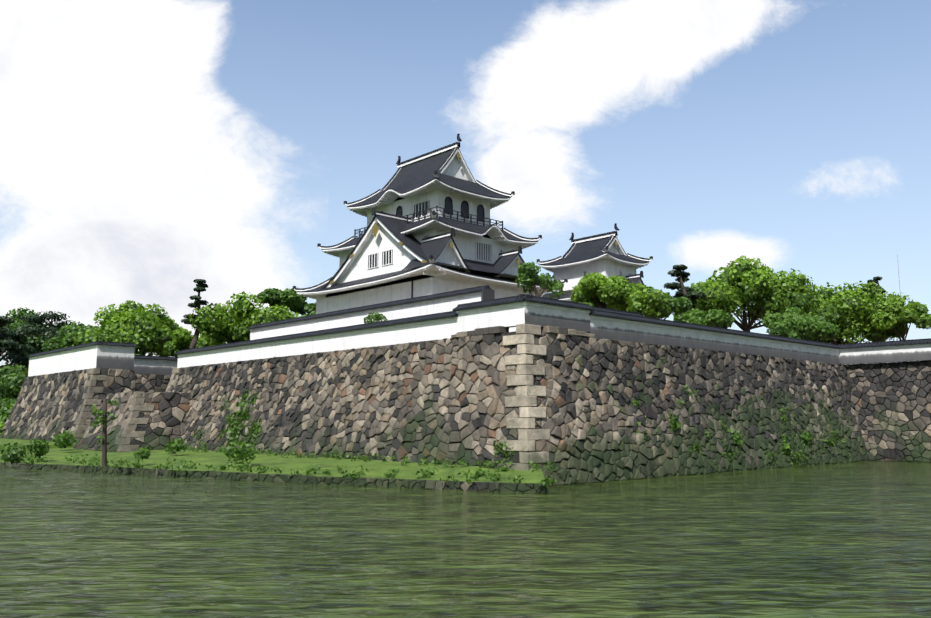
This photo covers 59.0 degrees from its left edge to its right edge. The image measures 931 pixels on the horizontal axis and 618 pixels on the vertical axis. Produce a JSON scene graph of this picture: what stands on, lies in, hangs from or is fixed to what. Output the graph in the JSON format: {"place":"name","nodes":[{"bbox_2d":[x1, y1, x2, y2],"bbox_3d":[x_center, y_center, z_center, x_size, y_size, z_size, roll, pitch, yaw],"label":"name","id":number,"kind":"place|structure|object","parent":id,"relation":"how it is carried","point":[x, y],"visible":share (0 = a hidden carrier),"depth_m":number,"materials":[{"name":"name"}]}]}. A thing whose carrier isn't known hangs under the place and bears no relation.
{"place":"outdoors","nodes":[
{"label":"outdoors","id":0,"kind":"place"},
{"bbox_2d":[0,316,29,351],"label":"pine leaves","id":1,"kind":"object","parent":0,"point":[8,344],"depth_m":148.77,"materials":[{"name":"green plant"}]},
{"bbox_2d":[0,439,75,449],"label":"bank","id":2,"kind":"structure","parent":0,"point":[25,443],"depth_m":86.50,"materials":[{"name":"green plant"}]},
{"bbox_2d":[79,368,134,432],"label":"bastion","id":3,"kind":"object","parent":2,"relation":"on","point":[119,380],"visible":0.38,"depth_m":95.90,"materials":[{"name":"stone"}]},
{"bbox_2d":[0,447,544,483],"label":"berm grass","id":4,"kind":"structure","parent":2,"relation":"on","point":[377,468],"depth_m":54.67,"materials":[{"name":"green plant"}]},
{"bbox_2d":[0,421,4,434],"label":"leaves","id":5,"kind":"object","parent":4,"relation":"on","point":[2,424],"visible":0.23,"depth_m":116.15,"materials":[{"name":"green plant"}]},
{"bbox_2d":[0,431,72,463],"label":"shrubs","id":6,"kind":"object","parent":4,"relation":"on","point":[13,453],"visible":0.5,"depth_m":54.21,"materials":[{"name":"green plant"}]},
{"bbox_2d":[0,369,90,441],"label":"bastion","id":7,"kind":"object","parent":4,"relation":"on","point":[46,407],"visible":0.88,"depth_m":102.00,"materials":[{"name":"stone"}]},
{"bbox_2d":[69,368,106,442],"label":"cornerstones","id":8,"kind":"object","parent":4,"relation":"on","point":[79,430],"visible":0.65,"depth_m":93.37,"materials":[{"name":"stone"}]},
{"bbox_2d":[89,398,119,465],"bbox_3d":[-23.471,7.976,53.363,1.682,4.333,1.739,7,-10,-42],"label":"tree","id":9,"kind":"object","parent":4,"relation":"on","point":[99,413],"depth_m":53.20,"materials":[{"name":"plant"}]},
{"bbox_2d":[74,391,138,451],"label":"stone wall","id":10,"kind":"structure","parent":4,"relation":"on","point":[88,440],"depth_m":78.66,"materials":[{"name":"stone"}]},
{"bbox_2d":[127,391,191,449],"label":"stone wall","id":11,"kind":"structure","parent":4,"relation":"on","point":[165,424],"depth_m":77.65,"materials":[{"name":"stone"}]},
{"bbox_2d":[114,392,154,451],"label":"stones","id":12,"kind":"object","parent":11,"relation":"on","point":[123,441],"visible":0.79,"depth_m":75.64,"materials":[{"name":"stone"}]},
{"bbox_2d":[6,437,556,487],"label":"grass tufts","id":13,"kind":"object","parent":4,"relation":"on","point":[546,482],"visible":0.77,"depth_m":50.67,"materials":[{"name":"green plant"}]},
{"bbox_2d":[41,321,104,351],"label":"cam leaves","id":14,"kind":"object","parent":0,"point":[65,338],"visible":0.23,"depth_m":124.12,"materials":[{"name":"green plant"}]},
{"bbox_2d":[3,311,81,340],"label":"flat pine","id":15,"kind":"object","parent":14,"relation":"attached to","point":[27,330],"depth_m":132.25,"materials":[{"name":"green plant"}]},
{"bbox_2d":[189,291,300,345],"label":"tree","id":16,"kind":"object","parent":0,"point":[240,317],"depth_m":99.56,"materials":[{"name":"green plant"}]},
{"bbox_2d":[181,279,215,348],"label":"tall pine","id":17,"kind":"object","parent":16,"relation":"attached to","point":[202,284],"depth_m":99.29,"materials":[{"name":"green plant"}]},
{"bbox_2d":[255,288,307,314],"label":"tree","id":18,"kind":"object","parent":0,"point":[293,300],"depth_m":110.46,"materials":[{"name":"green plant"}]},
{"bbox_2d":[0,460,930,617],"bbox_3d":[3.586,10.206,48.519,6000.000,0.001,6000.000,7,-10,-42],"label":"moat water","id":19,"kind":"structure","parent":0,"point":[842,540],"depth_m":23.61,"materials":[{"name":"green liquid"}]},
{"bbox_2d":[0,349,10,367],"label":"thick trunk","id":20,"kind":"object","parent":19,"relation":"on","point":[1,352],"visible":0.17,"depth_m":174.41,"materials":[{"name":"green plant"}]},
{"bbox_2d":[0,307,50,359],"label":"thick leaves","id":21,"kind":"object","parent":20,"relation":"attached to","point":[18,321],"visible":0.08,"depth_m":176.43,"materials":[{"name":"green plant"}]},
{"bbox_2d":[0,462,15,468],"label":"stone","id":22,"kind":"object","parent":19,"relation":"in","point":[5,465],"visible":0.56,"depth_m":62.05,"materials":[{"name":"stone"}]},
{"bbox_2d":[14,463,29,469],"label":"stone","id":23,"kind":"object","parent":19,"relation":"in","point":[21,466],"visible":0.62,"depth_m":60.92,"materials":[{"name":"stone"}]},
{"bbox_2d":[30,464,54,470],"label":"edging stone","id":24,"kind":"object","parent":19,"relation":"in","point":[45,467],"visible":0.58,"depth_m":59.86,"materials":[{"name":"stone"}]},
{"bbox_2d":[53,464,73,471],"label":"edging stone","id":25,"kind":"object","parent":19,"relation":"in","point":[65,468],"visible":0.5,"depth_m":58.84,"materials":[{"name":"stone"}]},
{"bbox_2d":[72,465,93,472],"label":"edging stone","id":26,"kind":"object","parent":19,"relation":"in","point":[79,468],"visible":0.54,"depth_m":57.70,"materials":[{"name":"stone"}]},
{"bbox_2d":[93,466,115,473],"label":"edging stone","id":27,"kind":"object","parent":19,"relation":"in","point":[103,469],"visible":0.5,"depth_m":56.68,"materials":[{"name":"stone"}]},
{"bbox_2d":[115,467,134,474],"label":"edging stone","id":28,"kind":"object","parent":19,"relation":"in","point":[126,470],"visible":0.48,"depth_m":55.53,"materials":[{"name":"stone"}]},
{"bbox_2d":[134,468,157,475],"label":"edging stone","id":29,"kind":"object","parent":19,"relation":"in","point":[146,471],"visible":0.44,"depth_m":54.39,"materials":[{"name":"stone"}]},
{"bbox_2d":[157,469,176,477],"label":"edging stone","id":30,"kind":"object","parent":19,"relation":"in","point":[165,473],"visible":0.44,"depth_m":53.14,"materials":[{"name":"stone"}]},
{"bbox_2d":[166,368,179,391],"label":"cornerstones","id":31,"kind":"object","parent":19,"relation":"on","point":[174,372],"visible":0.06,"depth_m":85.42,"materials":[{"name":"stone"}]},
{"bbox_2d":[176,470,208,477],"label":"edging stone","id":32,"kind":"object","parent":19,"relation":"in","point":[192,474],"visible":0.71,"depth_m":52.07,"materials":[{"name":"stone"}]},
{"bbox_2d":[207,471,232,479],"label":"edging stone","id":33,"kind":"object","parent":19,"relation":"in","point":[219,475],"visible":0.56,"depth_m":51.17,"materials":[{"name":"stone"}]},
{"bbox_2d":[232,472,259,480],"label":"edging stone","id":34,"kind":"object","parent":19,"relation":"in","point":[245,476],"visible":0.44,"depth_m":49.83,"materials":[{"name":"stone"}]},
{"bbox_2d":[259,474,291,482],"bbox_3d":[-11.273,10.162,48.751,2.358,0.750,0.250,-4,-8,25],"label":"edging stone","id":35,"kind":"object","parent":19,"relation":"in","point":[274,478],"visible":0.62,"depth_m":48.74,"materials":[{"name":"stone"}]},
{"bbox_2d":[290,475,318,484],"bbox_3d":[-9.328,9.992,47.497,2.381,0.750,0.289,-6,-10,40],"label":"edging stone","id":36,"kind":"object","parent":19,"relation":"in","point":[303,479],"visible":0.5,"depth_m":47.51,"materials":[{"name":"stone"}]},
{"bbox_2d":[317,476,353,485],"bbox_3d":[-7.316,9.822,46.238,2.361,0.750,0.292,-3,-8,24],"label":"edging stone","id":37,"kind":"object","parent":19,"relation":"in","point":[342,481],"visible":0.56,"depth_m":46.25,"materials":[{"name":"stone"}]},
{"bbox_2d":[166,331,527,467],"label":"wall","id":38,"kind":"structure","parent":19,"relation":"on","point":[440,400],"depth_m":58.13,"materials":[{"name":"stone"}]},
{"bbox_2d":[353,478,388,486],"bbox_3d":[-5.226,9.697,45.315,2.212,0.750,0.302,-3,-8,23],"label":"edging stone","id":39,"kind":"object","parent":19,"relation":"in","point":[375,482],"visible":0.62,"depth_m":45.31,"materials":[{"name":"stone"}]},
{"bbox_2d":[388,479,424,488],"bbox_3d":[-3.219,9.575,44.413,2.204,0.750,0.286,-4,-9,25],"label":"edging stone","id":40,"kind":"object","parent":19,"relation":"in","point":[405,483],"visible":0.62,"depth_m":44.42,"materials":[{"name":"stone"}]},
{"bbox_2d":[423,480,460,489],"bbox_3d":[-1.262,9.442,43.429,2.198,0.750,0.292,-4,-9,28],"label":"edging stone","id":41,"kind":"object","parent":19,"relation":"in","point":[441,485],"visible":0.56,"depth_m":43.45,"materials":[{"name":"stone"}]},
{"bbox_2d":[52,311,848,476],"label":"weeds","id":42,"kind":"object","parent":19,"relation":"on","point":[140,453],"visible":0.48,"depth_m":65.20,"materials":[{"name":"green plant"}]},
{"bbox_2d":[460,481,499,491],"bbox_3d":[0.718,9.311,42.461,2.206,0.750,0.269,-4,-8,25],"label":"edging stone","id":43,"kind":"object","parent":19,"relation":"in","point":[485,486],"visible":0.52,"depth_m":42.45,"materials":[{"name":"stone"}]},
{"bbox_2d":[500,483,546,492],"bbox_3d":[2.911,9.209,41.701,2.421,0.750,0.285,-2,-8,14],"label":"edging stone","id":44,"kind":"object","parent":19,"relation":"in","point":[523,487],"visible":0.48,"depth_m":41.72,"materials":[{"name":"stone"}]},
{"bbox_2d":[502,323,549,470],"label":"cornerstones","id":45,"kind":"object","parent":19,"relation":"on","point":[528,393],"visible":0.92,"depth_m":47.92,"materials":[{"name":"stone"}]},
{"bbox_2d":[526,332,868,485],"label":"wall","id":46,"kind":"structure","parent":19,"relation":"on","point":[593,385],"depth_m":57.40,"materials":[{"name":"stone"}]},
{"bbox_2d":[845,360,930,461],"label":"wall","id":47,"kind":"structure","parent":19,"relation":"on","point":[891,401],"depth_m":75.27,"materials":[{"name":"stone"}]},
{"bbox_2d":[839,345,930,364],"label":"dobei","id":48,"kind":"object","parent":47,"relation":"on","point":[902,354],"depth_m":76.97,"materials":[{"name":"paint"}]},
{"bbox_2d":[839,343,930,350],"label":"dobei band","id":49,"kind":"object","parent":48,"relation":"on","point":[894,346],"depth_m":76.98,"materials":[{"name":"paint"}]},
{"bbox_2d":[837,338,930,348],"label":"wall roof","id":50,"kind":"structure","parent":49,"relation":"on","point":[888,343],"depth_m":76.99,"materials":[{"name":"grey tile"}]},
{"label":"mound","id":51,"kind":"object","parent":19,"relation":"on","visible":0},
{"bbox_2d":[28,347,96,376],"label":"plaster wall","id":52,"kind":"structure","parent":51,"relation":"on","point":[82,359],"depth_m":103.86,"materials":[{"name":"paint"}]},
{"bbox_2d":[29,345,96,358],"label":"wall band","id":53,"kind":"object","parent":52,"relation":"on","point":[64,351],"visible":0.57,"depth_m":104.09,"materials":[{"name":"paint"}]},
{"bbox_2d":[27,341,101,357],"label":"wall roof coping","id":54,"kind":"object","parent":52,"relation":"on","point":[66,348],"visible":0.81,"depth_m":103.61,"materials":[{"name":"tile"}]},
{"bbox_2d":[97,345,134,348],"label":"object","id":55,"kind":"object","parent":52,"relation":"attached to","point":[115,346],"visible":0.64,"depth_m":96.96,"materials":[{"name":"paint"}]},
{"bbox_2d":[96,347,134,369],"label":"plaster wall","id":56,"kind":"structure","parent":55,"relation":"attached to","point":[114,358],"depth_m":96.88,"materials":[{"name":"paint"}]},
{"bbox_2d":[95,341,136,346],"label":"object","id":57,"kind":"object","parent":55,"relation":"on","point":[119,344],"visible":0.85,"depth_m":97.11,"materials":[{"name":"tile"}]},
{"bbox_2d":[72,300,179,356],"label":"tree","id":58,"kind":"object","parent":51,"relation":"on","point":[140,326],"depth_m":112.98,"materials":[{"name":"green plant"}]},
{"bbox_2d":[134,374,170,391],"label":"stone wall","id":59,"kind":"structure","parent":51,"relation":"on","point":[150,383],"depth_m":103.93,"materials":[{"name":"stone"}]},
{"bbox_2d":[134,360,177,374],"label":"plaster wall","id":60,"kind":"structure","parent":51,"relation":"on","point":[153,367],"depth_m":104.97,"materials":[{"name":"paint"}]},
{"bbox_2d":[134,359,177,361],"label":"dobei recess band","id":61,"kind":"object","parent":60,"relation":"on","point":[156,360],"visible":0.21,"depth_m":105.09,"materials":[{"name":"grey paint"}]},
{"bbox_2d":[134,355,177,360],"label":"wall roof coping","id":62,"kind":"object","parent":61,"relation":"on","point":[154,357],"visible":0.23,"depth_m":105.12,"materials":[{"name":"grey tile"}]},
{"bbox_2d":[163,327,215,356],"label":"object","id":63,"kind":"object","parent":51,"relation":"on","point":[181,338],"visible":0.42,"depth_m":107.55,"materials":[{"name":"green plant"}]},
{"bbox_2d":[301,302,315,316],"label":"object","id":64,"kind":"object","parent":51,"relation":"on","point":[310,309],"visible":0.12,"depth_m":98.39,"materials":[{"name":"green plant"}]},
{"bbox_2d":[177,320,457,367],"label":"plaster wall","id":65,"kind":"structure","parent":51,"relation":"on","point":[422,332],"depth_m":65.20,"materials":[{"name":"paint"}]},
{"bbox_2d":[175,311,457,354],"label":"roof","id":66,"kind":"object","parent":65,"relation":"on","point":[442,315],"visible":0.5,"depth_m":65.16,"materials":[{"name":"grey tile"}]},
{"bbox_2d":[177,317,456,356],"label":"dobei band","id":67,"kind":"object","parent":65,"relation":"on","point":[364,330],"visible":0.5,"depth_m":65.09,"materials":[{"name":"paint"}]},
{"bbox_2d":[250,294,480,339],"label":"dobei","id":68,"kind":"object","parent":51,"relation":"on","point":[415,310],"visible":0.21,"depth_m":71.48,"materials":[{"name":"paint"}]},
{"bbox_2d":[250,292,480,330],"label":"dobei inner band","id":69,"kind":"object","parent":68,"relation":"attached to","point":[401,305],"visible":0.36,"depth_m":69.82,"materials":[{"name":"white paint"}]},
{"bbox_2d":[247,285,491,328],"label":"dobei cap","id":70,"kind":"object","parent":68,"relation":"on","point":[410,300],"visible":0.77,"depth_m":69.65,"materials":[{"name":"black tile"}]},
{"bbox_2d":[481,288,494,300],"bbox_3d":[1.652,-0.425,60.382,1.200,2.050,0.190,7,-10,-42],"label":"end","id":71,"kind":"object","parent":68,"relation":"attached to","point":[487,294],"visible":0.36,"depth_m":60.29,"materials":[{"name":"grey"}]},
{"bbox_2d":[294,145,565,313],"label":"keep","id":72,"kind":"structure","parent":51,"relation":"on","point":[430,279],"depth_m":85.17,"materials":[{"name":"white paint"}]},
{"bbox_2d":[330,152,519,282],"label":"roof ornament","id":73,"kind":"object","parent":72,"relation":"attached to","point":[375,229],"visible":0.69,"depth_m":84.16,"materials":[{"name":"metal"}]},
{"bbox_2d":[293,134,567,291],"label":"castle roof","id":74,"kind":"structure","parent":72,"relation":"attached to","point":[411,177],"depth_m":85.65,"materials":[{"name":"grey tile"}]},
{"bbox_2d":[368,198,501,267],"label":"windows","id":75,"kind":"structure","parent":72,"relation":"attached to","point":[448,204],"depth_m":85.68,"materials":[{"name":"black wood"}]},
{"bbox_2d":[509,327,515,331],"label":"plaster wall","id":76,"kind":"structure","parent":51,"relation":"on","point":[512,329],"depth_m":55.16,"materials":[{"name":"paint"}]},
{"bbox_2d":[451,326,594,337],"bbox_3d":[3.705,1.503,52.812,9.414,0.440,3.771,0,-8,2],"label":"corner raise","id":77,"kind":"object","parent":51,"relation":"on","point":[503,329],"visible":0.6,"depth_m":51.96,"materials":[{"name":"stone"}]},
{"bbox_2d":[457,305,524,332],"bbox_3d":[1.715,0.567,52.530,0.550,1.420,6.120,7,-10,-42],"label":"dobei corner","id":78,"kind":"object","parent":77,"relation":"on","point":[511,316],"visible":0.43,"depth_m":52.17,"materials":[{"name":"paint"}]},
{"bbox_2d":[456,301,523,313],"bbox_3d":[1.715,-0.038,52.611,0.710,0.196,6.120,7,-10,-42],"label":"dobei band","id":79,"kind":"object","parent":78,"relation":"on","point":[491,307],"visible":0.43,"depth_m":52.17,"materials":[{"name":"paint"}]},
{"bbox_2d":[452,294,534,310],"bbox_3d":[1.715,-0.367,52.656,1.150,0.460,6.360,7,-10,-42],"label":"wall roof coping","id":80,"kind":"object","parent":79,"relation":"on","point":[491,302],"visible":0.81,"depth_m":52.23,"materials":[{"name":"tile"}]},
{"bbox_2d":[524,301,589,331],"bbox_3d":[5.731,0.555,52.447,6.320,1.420,0.550,7,-10,-42],"label":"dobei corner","id":81,"kind":"object","parent":77,"relation":"on","point":[544,316],"visible":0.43,"depth_m":52.13,"materials":[{"name":"paint"}]},
{"bbox_2d":[516,294,594,310],"bbox_3d":[5.731,-0.378,52.573,6.560,0.460,1.150,7,-10,-42],"label":"wall roof coping","id":82,"kind":"object","parent":81,"relation":"on","point":[556,302],"visible":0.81,"depth_m":52.16,"materials":[{"name":"tile"}]},
{"bbox_2d":[524,301,590,312],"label":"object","id":83,"kind":"object","parent":81,"relation":"on","point":[556,307],"visible":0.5,"depth_m":52.06,"materials":[{"name":"tile"}]},
{"bbox_2d":[515,261,564,297],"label":"tree","id":84,"kind":"object","parent":51,"relation":"on","point":[524,269],"depth_m":66.54,"materials":[{"name":"green plant"}]},
{"bbox_2d":[538,234,651,315],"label":"white turret","id":85,"kind":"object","parent":51,"relation":"on","point":[607,264],"visible":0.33,"depth_m":96.63,"materials":[{"name":"white paint"}]},
{"bbox_2d":[537,223,669,298],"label":"turret roof","id":86,"kind":"structure","parent":85,"relation":"attached to","point":[584,251],"depth_m":97.50,"materials":[{"name":"grey tile"}]},
{"bbox_2d":[570,272,650,307],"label":"bush leaves","id":87,"kind":"object","parent":51,"relation":"on","point":[610,289],"depth_m":71.21,"materials":[{"name":"green plant"}]},
{"bbox_2d":[607,286,670,318],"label":"leaves","id":88,"kind":"object","parent":51,"relation":"on","point":[651,304],"depth_m":69.08,"materials":[{"name":"green plant"}]},
{"bbox_2d":[643,286,691,319],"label":"bush leaves","id":89,"kind":"object","parent":51,"relation":"on","point":[677,305],"depth_m":81.61,"materials":[{"name":"green plant"}]},
{"bbox_2d":[677,270,690,310],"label":"pine trunk","id":90,"kind":"object","parent":51,"relation":"on","point":[683,286],"visible":0.42,"depth_m":101.75,"materials":[{"name":"brown plant"}]},
{"bbox_2d":[673,308,734,327],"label":"bush","id":91,"kind":"object","parent":51,"relation":"on","point":[716,318],"visible":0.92,"depth_m":91.56,"materials":[{"name":"green plant"}]},
{"bbox_2d":[587,318,838,363],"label":"plaster wall","id":92,"kind":"structure","parent":51,"relation":"on","point":[607,329],"depth_m":63.61,"materials":[{"name":"paint"}]},
{"bbox_2d":[590,315,838,350],"bbox_3d":[22.321,2.306,67.712,38.900,0.196,0.710,7,-10,-42],"label":"dobei band","id":93,"kind":"object","parent":92,"relation":"on","point":[683,329],"visible":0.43,"depth_m":63.53,"materials":[{"name":"paint"}]},
{"bbox_2d":[589,310,839,348],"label":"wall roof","id":94,"kind":"structure","parent":93,"relation":"on","point":[601,313],"depth_m":63.70,"materials":[{"name":"grey tile"}]},
{"bbox_2d":[686,255,819,331],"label":"tree","id":95,"kind":"object","parent":51,"relation":"on","point":[731,288],"depth_m":101.56,"materials":[{"name":"green plant"}]},
{"bbox_2d":[762,306,825,328],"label":"bush","id":96,"kind":"object","parent":51,"relation":"on","point":[789,313],"visible":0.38,"depth_m":96.04,"materials":[{"name":"green plant"}]},
{"bbox_2d":[766,315,839,340],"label":"leaves","id":97,"kind":"object","parent":51,"relation":"on","point":[801,327],"depth_m":88.66,"materials":[{"name":"green plant"}]},
{"bbox_2d":[809,281,914,343],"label":"tree","id":98,"kind":"object","parent":51,"relation":"on","point":[849,311],"depth_m":105.78,"materials":[{"name":"green plant"}]},
{"bbox_2d":[870,294,930,361],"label":"tree","id":99,"kind":"object","parent":51,"relation":"on","point":[890,313],"depth_m":103.38,"materials":[{"name":"green plant"}]},
{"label":"thicket trunk","id":100,"kind":"object","parent":19,"relation":"on","visible":0},
{"bbox_2d":[0,364,28,402],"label":"thick leaves","id":101,"kind":"object","parent":100,"relation":"on","point":[12,378],"visible":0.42,"depth_m":141.31,"materials":[{"name":"green plant"}]},
{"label":"thicket trunk","id":102,"kind":"object","parent":19,"relation":"on","visible":0},
{"bbox_2d":[20,323,87,356],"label":"thick leaves","id":103,"kind":"object","parent":102,"relation":"on","point":[36,341],"visible":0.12,"depth_m":158.62,"materials":[{"name":"green plant"}]},
{"bbox_2d":[0,329,42,373],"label":"tree","id":104,"kind":"object","parent":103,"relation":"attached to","point":[19,359],"depth_m":154.71,"materials":[{"name":"green plant"}]},
{"bbox_2d":[0,0,930,365],"label":"sky","id":105,"kind":"structure","parent":0,"point":[149,149],"materials":[{"name":"blue"}]},
{"bbox_2d":[591,306,641,315],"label":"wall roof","id":106,"kind":"structure","parent":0,"point":[616,311],"depth_m":58.46,"materials":[{"name":"black tile"}]},
{"bbox_2d":[664,264,705,305],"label":"pine leaves","id":107,"kind":"object","parent":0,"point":[691,294],"visible":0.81,"depth_m":101.95,"materials":[{"name":"green plant"}]},
{"bbox_2d":[864,276,886,294],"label":"pine leaves","id":108,"kind":"object","parent":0,"point":[875,279],"depth_m":153.37,"materials":[{"name":"green plant"}]},
{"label":"thick trunk","id":109,"kind":"object","parent":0,"visible":0},
{"bbox_2d":[0,398,16,422],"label":"thick leaves","id":110,"kind":"object","parent":109,"relation":"on","point":[6,407],"visible":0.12,"depth_m":128.93,"materials":[{"name":"green plant"}]}
]}

